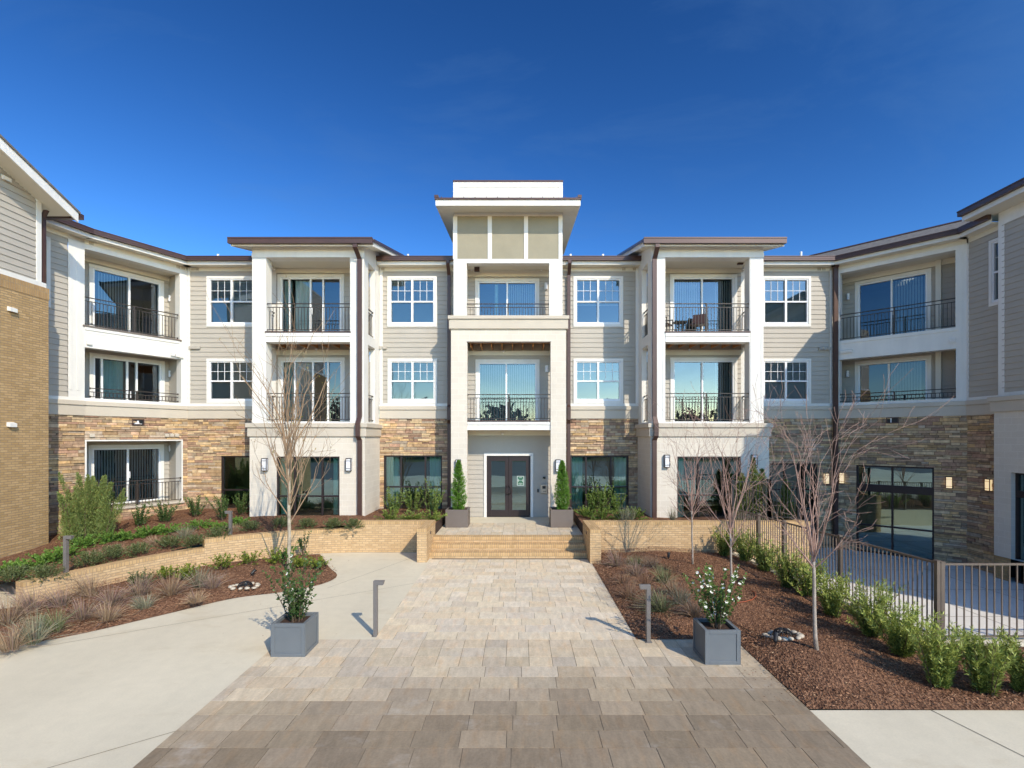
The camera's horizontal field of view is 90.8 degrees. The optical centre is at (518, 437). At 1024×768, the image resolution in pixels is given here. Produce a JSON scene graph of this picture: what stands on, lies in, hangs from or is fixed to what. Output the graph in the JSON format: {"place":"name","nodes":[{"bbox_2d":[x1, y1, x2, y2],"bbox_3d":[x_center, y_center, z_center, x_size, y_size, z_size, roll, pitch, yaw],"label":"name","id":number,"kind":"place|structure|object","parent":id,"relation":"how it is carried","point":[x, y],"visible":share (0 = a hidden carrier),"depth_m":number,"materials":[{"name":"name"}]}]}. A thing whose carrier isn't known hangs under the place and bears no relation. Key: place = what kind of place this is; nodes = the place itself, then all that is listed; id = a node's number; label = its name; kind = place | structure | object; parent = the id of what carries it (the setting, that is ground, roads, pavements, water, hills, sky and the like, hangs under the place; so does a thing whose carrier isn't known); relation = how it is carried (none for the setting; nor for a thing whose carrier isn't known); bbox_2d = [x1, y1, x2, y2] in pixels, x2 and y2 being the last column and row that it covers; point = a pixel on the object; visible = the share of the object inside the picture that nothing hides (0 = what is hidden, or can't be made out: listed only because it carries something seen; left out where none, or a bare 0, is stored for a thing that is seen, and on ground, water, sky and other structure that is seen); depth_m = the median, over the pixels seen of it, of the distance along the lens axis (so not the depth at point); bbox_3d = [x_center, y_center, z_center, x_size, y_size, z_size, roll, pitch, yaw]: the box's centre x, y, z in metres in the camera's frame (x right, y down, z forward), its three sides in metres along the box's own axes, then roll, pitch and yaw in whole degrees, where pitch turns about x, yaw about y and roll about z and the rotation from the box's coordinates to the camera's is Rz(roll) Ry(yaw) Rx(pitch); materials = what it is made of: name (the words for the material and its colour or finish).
{"place":"outdoors","nodes":[
{"label":"outdoors","id":0,"kind":"place"},
{"bbox_2d":[0,507,445,581],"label":"mulch bed","id":1,"kind":"object","parent":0,"point":[125,524],"visible":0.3,"depth_m":16.98,"materials":[{"name":"brown soil"}]},
{"bbox_2d":[0,564,35,581],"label":"mounded shrub","id":2,"kind":"object","parent":1,"relation":"on","point":[13,573],"visible":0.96,"depth_m":11.40,"materials":[{"name":"green plant"}]},
{"bbox_2d":[19,562,72,582],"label":"mounded shrub","id":3,"kind":"object","parent":1,"relation":"on","point":[46,571],"visible":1,"depth_m":11.54,"materials":[{"name":"green plant"}]},
{"bbox_2d":[25,548,73,564],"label":"spreading shrub","id":4,"kind":"object","parent":1,"relation":"on","point":[50,557],"visible":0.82,"depth_m":13.23,"materials":[{"name":"green plant"}]},
{"bbox_2d":[63,535,74,572],"bbox_3d":[-10.686,2.821,11.984,0.224,0.980,0.120,0,0,0],"label":"path light","id":5,"kind":"object","parent":1,"relation":"on","point":[66,538],"visible":0.72,"depth_m":11.94,"materials":[{"name":"grey paint"}]},
{"bbox_2d":[69,549,111,567],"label":"mounded shrub","id":6,"kind":"object","parent":1,"relation":"on","point":[85,559],"visible":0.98,"depth_m":12.72,"materials":[{"name":"green plant"}]},
{"bbox_2d":[55,472,127,543],"bbox_3d":[-13.346,2.099,15.805,1.832,2.219,1.751,0,0,41],"label":"juniper","id":7,"kind":"object","parent":1,"relation":"on","point":[90,510],"visible":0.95,"depth_m":15.42,"materials":[{"name":"green plant"}]},
{"bbox_2d":[90,544,127,561],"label":"mounded shrub","id":8,"kind":"object","parent":1,"relation":"on","point":[114,551],"visible":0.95,"depth_m":13.24,"materials":[{"name":"green plant"}]},
{"bbox_2d":[123,541,152,556],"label":"mounded shrub","id":9,"kind":"object","parent":1,"relation":"on","point":[136,548],"visible":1,"depth_m":13.65,"materials":[{"name":"green plant"}]},
{"bbox_2d":[147,501,180,521],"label":"upright shrub","id":10,"kind":"object","parent":1,"relation":"on","point":[160,514],"visible":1,"depth_m":17.69,"materials":[{"name":"green plant"}]},
{"bbox_2d":[418,478,445,514],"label":"upright shrub","id":11,"kind":"object","parent":1,"relation":"on","point":[435,505],"visible":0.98,"depth_m":18.28,"materials":[{"name":"green plant"}]},
{"bbox_2d":[0,552,634,767],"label":"sidewalk","id":12,"kind":"structure","parent":0,"point":[64,702],"depth_m":8.16,"materials":[{"name":"concrete"}]},
{"bbox_2d":[0,554,336,644],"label":"mulch bed","id":13,"kind":"object","parent":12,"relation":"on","point":[170,608],"visible":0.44,"depth_m":11.69,"materials":[{"name":"brown soil"}]},
{"bbox_2d":[0,589,51,626],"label":"grass tuft","id":14,"kind":"object","parent":13,"relation":"on","point":[4,620],"visible":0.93,"depth_m":9.66,"materials":[{"name":"brown plant"}]},
{"bbox_2d":[0,620,52,654],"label":"grass tuft","id":15,"kind":"object","parent":13,"relation":"on","point":[12,646],"visible":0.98,"depth_m":8.56,"materials":[{"name":"beige plant"}]},
{"bbox_2d":[0,582,64,614],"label":"grass tuft","id":16,"kind":"object","parent":13,"relation":"on","point":[30,600],"visible":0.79,"depth_m":10.30,"materials":[{"name":"brown plant"}]},
{"bbox_2d":[0,609,83,645],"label":"grass tuft","id":17,"kind":"object","parent":13,"relation":"on","point":[38,634],"visible":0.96,"depth_m":8.84,"materials":[{"name":"green plant"}]},
{"bbox_2d":[23,605,76,633],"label":"grass tuft","id":18,"kind":"object","parent":13,"relation":"on","point":[55,619],"visible":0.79,"depth_m":9.36,"materials":[{"name":"plant"}]},
{"bbox_2d":[21,584,89,610],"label":"grass tuft","id":19,"kind":"object","parent":13,"relation":"on","point":[51,603],"visible":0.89,"depth_m":10.69,"materials":[{"name":"brown plant"}]},
{"bbox_2d":[47,569,117,600],"bbox_3d":[-9.774,3.268,11.487,1.381,0.652,1.318,0,0,0],"label":"grass tuft","id":20,"kind":"object","parent":13,"relation":"on","point":[85,589],"visible":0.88,"depth_m":11.34,"materials":[{"name":"beige plant"}]},
{"bbox_2d":[58,595,123,627],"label":"grass tuft","id":21,"kind":"object","parent":13,"relation":"on","point":[79,615],"visible":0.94,"depth_m":9.92,"materials":[{"name":"plant"}]},
{"bbox_2d":[74,600,144,628],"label":"grass tuft","id":22,"kind":"object","parent":13,"relation":"on","point":[105,616],"visible":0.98,"depth_m":9.94,"materials":[{"name":"brown plant"}]},
{"bbox_2d":[81,580,146,609],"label":"grass tuft","id":23,"kind":"object","parent":13,"relation":"on","point":[116,599],"visible":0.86,"depth_m":10.82,"materials":[{"name":"plant"}]},
{"bbox_2d":[105,572,168,596],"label":"grass tuft","id":24,"kind":"object","parent":13,"relation":"on","point":[144,588],"visible":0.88,"depth_m":11.64,"materials":[{"name":"beige plant"}]},
{"bbox_2d":[130,568,209,599],"bbox_3d":[-8.043,3.303,11.604,1.441,0.651,1.544,0,0,27],"label":"grass tuft","id":25,"kind":"object","parent":13,"relation":"on","point":[171,587],"visible":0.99,"depth_m":11.57,"materials":[{"name":"plant"}]},
{"bbox_2d":[194,570,233,588],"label":"grass tuft","id":26,"kind":"object","parent":13,"relation":"on","point":[213,583],"visible":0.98,"depth_m":11.99,"materials":[{"name":"plant"}]},
{"bbox_2d":[206,278,348,570],"bbox_3d":[-6.597,-0.606,13.851,3.678,8.494,3.194,0,0,0],"label":"bare tree","id":27,"kind":"object","parent":13,"relation":"on","point":[288,455],"visible":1,"depth_m":13.59,"materials":[{"name":"brown plant"}]},
{"bbox_2d":[16,520,435,603],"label":"garden wall","id":28,"kind":"structure","parent":12,"relation":"on","point":[417,536],"depth_m":15.29,"materials":[{"name":"beige brick"}]},
{"bbox_2d":[372,580,384,636],"bbox_3d":[-2.613,3.210,9.420,0.224,1.080,0.120,0,0,0],"label":"path light","id":29,"kind":"object","parent":12,"relation":"on","point":[376,583],"visible":0.84,"depth_m":9.38,"materials":[{"name":"grey paint"}]},
{"bbox_2d":[430,535,586,558],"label":"brick steps","id":30,"kind":"structure","parent":12,"relation":"on","point":[508,546],"depth_m":15.79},
{"bbox_2d":[133,559,870,767],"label":"paving","id":31,"kind":"structure","parent":0,"point":[528,710],"depth_m":7.15,"materials":[{"name":"stone"}]},
{"bbox_2d":[271,612,318,656],"bbox_3d":[-3.882,3.414,8.788,0.580,0.559,0.580,0,0,0],"label":"square planter","id":32,"kind":"object","parent":31,"relation":"on","point":[296,638],"visible":0.93,"depth_m":8.51,"materials":[{"name":"grey paint"}]},
{"bbox_2d":[262,546,323,622],"bbox_3d":[-3.800,2.552,8.727,0.939,1.304,0.907,0,0,38],"label":"camellia","id":33,"kind":"object","parent":32,"relation":"on","point":[296,608],"visible":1,"depth_m":8.72,"materials":[{"name":"green plant"}]},
{"bbox_2d":[639,584,651,642],"bbox_3d":[2.293,3.200,9.130,0.224,1.080,0.120,0,0,0],"label":"path light","id":34,"kind":"object","parent":31,"relation":"on","point":[647,587],"visible":0.81,"depth_m":9.09,"materials":[{"name":"grey paint"}]},
{"bbox_2d":[693,618,740,664],"bbox_3d":[3.323,3.414,8.493,0.580,0.559,0.580,0,0,0],"label":"square planter","id":35,"kind":"object","parent":31,"relation":"on","point":[716,646],"visible":0.93,"depth_m":8.21,"materials":[{"name":"grey paint"}]},
{"bbox_2d":[683,562,746,628],"bbox_3d":[3.310,2.663,8.598,1.103,1.087,1.034,0,0,0],"label":"camellia","id":36,"kind":"object","parent":35,"relation":"on","point":[715,612],"visible":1,"depth_m":8.44,"materials":[{"name":"green plant"}]},
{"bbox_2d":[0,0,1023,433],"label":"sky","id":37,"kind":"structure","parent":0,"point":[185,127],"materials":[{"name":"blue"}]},
{"bbox_2d":[0,508,1023,709],"bbox_3d":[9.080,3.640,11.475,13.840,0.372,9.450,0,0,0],"label":"mulch bed","id":38,"kind":"object","parent":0,"point":[843,666],"visible":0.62,"depth_m":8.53,"materials":[{"name":"brown wood"}]},
{"bbox_2d":[603,576,645,602],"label":"grass tuft","id":39,"kind":"object","parent":38,"relation":"on","point":[629,595],"visible":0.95,"depth_m":11.50,"materials":[{"name":"plant"}]},
{"bbox_2d":[629,584,686,622],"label":"grass tuft","id":40,"kind":"object","parent":38,"relation":"on","point":[662,608],"visible":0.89,"depth_m":10.37,"materials":[{"name":"plant"}]},
{"bbox_2d":[633,392,733,563],"bbox_3d":[4.828,1.125,14.300,2.576,4.927,2.630,0,0,0],"label":"bare tree","id":41,"kind":"object","parent":38,"relation":"on","point":[691,505],"visible":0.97,"depth_m":14.17,"materials":[{"name":"brown plant"}]},
{"bbox_2d":[672,597,705,619],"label":"grass tuft","id":42,"kind":"object","parent":38,"relation":"on","point":[694,612],"visible":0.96,"depth_m":10.08,"materials":[{"name":"brown plant"}]},
{"bbox_2d":[711,526,747,556],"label":"needle shrub","id":43,"kind":"object","parent":38,"relation":"on","point":[724,549],"visible":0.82,"depth_m":15.57,"materials":[{"name":"green plant"}]},
{"bbox_2d":[664,366,815,588],"bbox_3d":[5.567,0.834,12.429,2.954,5.733,3.549,0,0,42],"label":"bare tree","id":44,"kind":"object","parent":38,"relation":"on","point":[731,524],"visible":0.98,"depth_m":12.20,"materials":[{"name":"brown plant"}]},
{"bbox_2d":[727,528,765,561],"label":"needle shrub","id":45,"kind":"object","parent":38,"relation":"on","point":[743,554],"visible":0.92,"depth_m":14.71,"materials":[{"name":"green plant"}]},
{"bbox_2d":[741,538,792,571],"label":"needle shrub","id":46,"kind":"object","parent":38,"relation":"on","point":[760,553],"visible":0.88,"depth_m":13.82,"materials":[{"name":"green plant"}]},
{"bbox_2d":[764,539,810,588],"bbox_3d":[6.395,3.012,11.966,1.201,1.150,0.844,0,0,16],"label":"needle shrub","id":47,"kind":"object","parent":38,"relation":"on","point":[784,568],"visible":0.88,"depth_m":11.91,"materials":[{"name":"green plant"}]},
{"bbox_2d":[784,553,828,596],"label":"needle shrub","id":48,"kind":"object","parent":38,"relation":"on","point":[806,586],"visible":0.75,"depth_m":11.37,"materials":[{"name":"green plant"}]},
{"bbox_2d":[803,566,860,617],"bbox_3d":[6.310,3.148,10.159,0.862,1.035,1.366,0,0,18],"label":"needle shrub","id":49,"kind":"object","parent":38,"relation":"on","point":[829,598],"visible":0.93,"depth_m":10.23,"materials":[{"name":"green plant"}]},
{"bbox_2d":[745,363,953,649],"bbox_3d":[4.617,1.193,8.017,2.721,4.641,2.733,0,0,0],"label":"bare tree","id":50,"kind":"object","parent":38,"relation":"on","point":[814,549],"visible":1,"depth_m":8.25,"materials":[{"name":"brown plant"}]},
{"bbox_2d":[830,578,906,638],"bbox_3d":[6.406,3.071,9.219,1.371,1.082,1.129,0,0,0],"label":"needle shrub","id":51,"kind":"object","parent":38,"relation":"on","point":[866,627],"visible":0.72,"depth_m":9.11,"materials":[{"name":"green plant"}]},
{"bbox_2d":[859,595,945,657],"bbox_3d":[6.410,3.144,8.365,1.083,1.013,1.127,0,0,-31],"label":"needle shrub","id":52,"kind":"object","parent":38,"relation":"on","point":[899,643],"visible":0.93,"depth_m":8.35,"materials":[{"name":"green plant"}]},
{"bbox_2d":[905,619,972,688],"bbox_3d":[6.206,3.194,7.467,0.791,1.019,0.965,0,0,42],"label":"needle shrub","id":53,"kind":"object","parent":38,"relation":"on","point":[939,666],"visible":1,"depth_m":7.40,"materials":[{"name":"green plant"}]},
{"bbox_2d":[943,626,1018,696],"bbox_3d":[6.664,3.209,7.227,1.084,0.942,0.748,0,0,-36],"label":"needle shrub","id":54,"kind":"object","parent":38,"relation":"on","point":[984,675],"visible":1,"depth_m":7.17,"materials":[{"name":"green plant"}]},
{"bbox_2d":[992,625,1023,693],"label":"needle shrub","id":55,"kind":"object","parent":38,"relation":"on","point":[1015,672],"visible":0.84,"depth_m":7.17,"materials":[{"name":"green plant"}]},
{"bbox_2d":[169,447,931,709],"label":"ground","id":56,"kind":"structure","parent":0,"point":[876,531],"depth_m":20.82,"materials":[{"name":"grey concrete"}]},
{"bbox_2d":[573,508,755,522],"bbox_3d":[5.605,2.860,18.325,6.990,0.078,3.650,0,0,0],"label":"mulch bed","id":57,"kind":"object","parent":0,"point":[706,516],"visible":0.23,"depth_m":18.31,"materials":[{"name":"brown soil"}]},
{"bbox_2d":[589,482,615,511],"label":"upright shrub","id":58,"kind":"object","parent":57,"relation":"on","point":[600,506],"visible":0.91,"depth_m":18.39,"materials":[{"name":"green plant"}]},
{"bbox_2d":[734,473,754,519],"bbox_3d":[7.706,2.067,17.277,0.822,1.774,0.789,0,0,40],"label":"conifer","id":59,"kind":"object","parent":57,"relation":"on","point":[744,495],"visible":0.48,"depth_m":17.25,"materials":[{"name":"green plant"}]},
{"bbox_2d":[745,458,765,519],"bbox_3d":[8.042,1.784,17.199,0.770,2.293,0.691,0,0,29],"label":"conifer","id":60,"kind":"object","parent":57,"relation":"on","point":[754,478],"visible":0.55,"depth_m":17.16,"materials":[{"name":"green plant"}]},
{"bbox_2d":[777,479,795,519],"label":"conifer","id":61,"kind":"object","parent":57,"relation":"on","point":[789,499],"visible":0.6,"depth_m":17.14,"materials":[{"name":"green plant"}]},
{"bbox_2d":[810,710,1023,767],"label":"pavement","id":62,"kind":"structure","parent":0,"point":[901,739],"depth_m":6.26,"materials":[{"name":"concrete"}]},
{"bbox_2d":[810,547,1023,634],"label":"patio","id":63,"kind":"structure","parent":0,"point":[913,552],"depth_m":14.81,"materials":[{"name":"concrete"}]},
{"bbox_2d":[0,134,1023,583],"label":"apartment building","id":64,"kind":"structure","parent":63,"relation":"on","point":[440,362],"depth_m":19.26,"materials":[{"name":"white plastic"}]},
{"bbox_2d":[88,444,163,503],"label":"sliding door","id":65,"kind":"structure","parent":64,"relation":"in","point":[118,462],"depth_m":20.16,"materials":[{"name":"clear glass"}]},
{"bbox_2d":[89,263,163,336],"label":"sliding door","id":66,"kind":"structure","parent":64,"relation":"in","point":[108,284],"depth_m":20.55,"materials":[{"name":"glass"}]},
{"bbox_2d":[89,352,164,401],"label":"sliding door","id":67,"kind":"structure","parent":64,"relation":"in","point":[106,371],"depth_m":19.77,"materials":[{"name":"glass"}]},
{"bbox_2d":[206,276,251,326],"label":"window","id":68,"kind":"structure","parent":64,"relation":"in","point":[236,291],"depth_m":20.32,"materials":[{"name":"white plastic"}]},
{"bbox_2d":[206,359,251,402],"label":"window","id":69,"kind":"structure","parent":64,"relation":"in","point":[224,381],"depth_m":20.33,"materials":[{"name":"white plastic"}]},
{"bbox_2d":[222,456,249,507],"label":"storefront window","id":70,"kind":"structure","parent":64,"relation":"in","point":[235,469],"depth_m":21.94,"materials":[{"name":"glass"}]},
{"bbox_2d":[277,457,338,515],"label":"storefront window","id":71,"kind":"structure","parent":64,"relation":"in","point":[326,495],"depth_m":21.27,"materials":[{"name":"glass"}]},
{"bbox_2d":[277,274,343,330],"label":"sliding door","id":72,"kind":"structure","parent":64,"relation":"in","point":[305,288],"depth_m":19.82,"materials":[{"name":"glass"}]},
{"bbox_2d":[278,357,344,421],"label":"sliding door","id":73,"kind":"structure","parent":64,"relation":"in","point":[316,364],"depth_m":19.78,"materials":[{"name":"clear glass"}]},
{"bbox_2d":[387,276,436,326],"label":"window","id":74,"kind":"structure","parent":64,"relation":"in","point":[411,300],"depth_m":20.32,"materials":[{"name":"white plastic"}]},
{"bbox_2d":[387,359,436,402],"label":"window","id":75,"kind":"structure","parent":64,"relation":"in","point":[408,380],"depth_m":20.33,"materials":[{"name":"glass"}]},
{"bbox_2d":[384,455,441,508],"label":"storefront window","id":76,"kind":"structure","parent":64,"relation":"in","point":[408,472],"depth_m":20.49,"materials":[{"name":"glass"}]},
{"bbox_2d":[475,278,538,314],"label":"sliding door","id":77,"kind":"structure","parent":64,"relation":"in","point":[487,290],"depth_m":20.39,"materials":[{"name":"glass"}]},
{"bbox_2d":[475,359,539,419],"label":"sliding door","id":78,"kind":"structure","parent":64,"relation":"in","point":[492,376],"depth_m":20.38,"materials":[{"name":"glass"}]},
{"bbox_2d":[484,453,532,516],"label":"entrance door","id":79,"kind":"structure","parent":64,"relation":"in","point":[503,497],"depth_m":20.20,"materials":[{"name":"grey glass"}]},
{"bbox_2d":[470,517,574,522],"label":"porch floor","id":80,"kind":"structure","parent":64,"relation":"attached to","point":[509,519],"depth_m":19.33,"materials":[{"name":"concrete"}]},
{"bbox_2d":[573,276,622,326],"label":"window","id":81,"kind":"structure","parent":64,"relation":"in","point":[597,300],"depth_m":20.32,"materials":[{"name":"blue glass"}]},
{"bbox_2d":[573,359,622,402],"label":"window","id":82,"kind":"structure","parent":64,"relation":"in","point":[594,380],"depth_m":20.33,"materials":[{"name":"glass"}]},
{"bbox_2d":[570,455,627,509],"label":"storefront window","id":83,"kind":"structure","parent":64,"relation":"in","point":[585,470],"depth_m":20.48,"materials":[{"name":"glass"}]},
{"bbox_2d":[670,274,736,330],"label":"sliding door","id":84,"kind":"structure","parent":64,"relation":"in","point":[684,288],"depth_m":19.79,"materials":[{"name":"glass"}]},
{"bbox_2d":[670,357,736,421],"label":"sliding door","id":85,"kind":"structure","parent":64,"relation":"in","point":[705,374],"depth_m":22.16,"materials":[{"name":"clear glass"}]},
{"bbox_2d":[677,457,740,517],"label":"storefront window","id":86,"kind":"structure","parent":64,"relation":"in","point":[713,501],"depth_m":21.62,"materials":[{"name":"black glass"}]},
{"bbox_2d":[764,276,810,326],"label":"window","id":87,"kind":"structure","parent":64,"relation":"in","point":[787,299],"depth_m":20.32,"materials":[{"name":"blue glass"}]},
{"bbox_2d":[764,359,810,402],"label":"window","id":88,"kind":"structure","parent":64,"relation":"in","point":[797,372],"depth_m":20.32,"materials":[{"name":"clear glass"}]},
{"bbox_2d":[770,463,816,538],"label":"storefront window","id":89,"kind":"structure","parent":64,"relation":"in","point":[790,470],"depth_m":22.04,"materials":[{"name":"black glass"}]},
{"bbox_2d":[855,268,930,338],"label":"sliding door","id":90,"kind":"structure","parent":64,"relation":"in","point":[913,287],"depth_m":20.48,"materials":[{"name":"blue glass"}]},
{"bbox_2d":[855,355,930,401],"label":"sliding door","id":91,"kind":"structure","parent":64,"relation":"in","point":[869,378],"depth_m":20.46,"materials":[{"name":"glass"}]},
{"bbox_2d":[857,465,933,560],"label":"storefront window","id":92,"kind":"structure","parent":64,"relation":"in","point":[906,494],"depth_m":21.62,"materials":[{"name":"glass"}]},
{"bbox_2d":[989,237,997,306],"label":"window","id":93,"kind":"structure","parent":64,"relation":"in","point":[993,244],"depth_m":16.35,"materials":[{"name":"white plastic"}]},
{"bbox_2d":[1011,473,1023,583],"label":"storefront window","id":94,"kind":"structure","parent":64,"relation":"in","point":[1019,477],"depth_m":15.34,"materials":[{"name":"black glass"}]},
{"bbox_2d":[583,512,809,572],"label":"garden wall","id":95,"kind":"structure","parent":63,"relation":"on","point":[602,535],"depth_m":16.20,"materials":[{"name":"beige brick"}]},
{"bbox_2d":[731,480,799,519],"bbox_3d":[8.125,2.062,16.620,2.236,1.315,0.086,0,0,0],"label":"metal railing","id":96,"kind":"object","parent":95,"relation":"on","point":[769,503],"visible":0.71,"depth_m":16.61,"materials":[{"name":"black metal"}]},
{"bbox_2d":[732,552,1023,646],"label":"kerb wall","id":97,"kind":"structure","parent":63,"relation":"on","point":[849,602],"depth_m":9.22,"materials":[{"name":"concrete"}]},
{"bbox_2d":[731,507,941,636],"bbox_3d":[7.200,2.953,12.610,0.086,1.475,7.103,0,0,-6],"label":"metal fence","id":98,"kind":"object","parent":97,"relation":"on","point":[937,572],"visible":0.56,"depth_m":11.01,"materials":[{"name":"black metal"}]},
{"bbox_2d":[941,561,1023,638],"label":"metal fence","id":99,"kind":"object","parent":97,"relation":"on","point":[943,563],"visible":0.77,"depth_m":9.11,"materials":[{"name":"black metal"}]},
{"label":"landing base","id":100,"kind":"structure","parent":0,"visible":0},
{"bbox_2d":[435,523,582,534],"bbox_3d":[-0.310,3.437,17.645,4.812,0.526,2.292,0,0,0],"label":"landing","id":101,"kind":"object","parent":100,"relation":"on","point":[488,529],"visible":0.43,"depth_m":17.25,"materials":[{"name":"stone"}]},
{"bbox_2d":[445,507,469,527],"bbox_3d":[-2.178,2.861,18.188,0.795,0.625,0.795,0,0,0],"label":"tapered planter","id":102,"kind":"object","parent":101,"relation":"on","point":[457,518],"visible":0.98,"depth_m":17.79,"materials":[{"name":"concrete"}]},
{"bbox_2d":[450,460,467,509],"bbox_3d":[-2.164,1.719,18.204,0.685,1.856,0.691,0,0,0],"label":"arborvitae","id":103,"kind":"object","parent":102,"relation":"on","point":[457,494],"visible":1,"depth_m":18.10,"materials":[{"name":"green plant"}]},
{"bbox_2d":[549,507,572,527],"bbox_3d":[1.532,2.861,18.188,0.795,0.625,0.795,0,0,0],"label":"tapered planter","id":104,"kind":"object","parent":101,"relation":"on","point":[560,518],"visible":0.98,"depth_m":17.79,"materials":[{"name":"concrete"}]},
{"bbox_2d":[553,460,570,509],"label":"arborvitae","id":105,"kind":"object","parent":104,"relation":"on","point":[562,483],"visible":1,"depth_m":18.10,"materials":[{"name":"green plant"}]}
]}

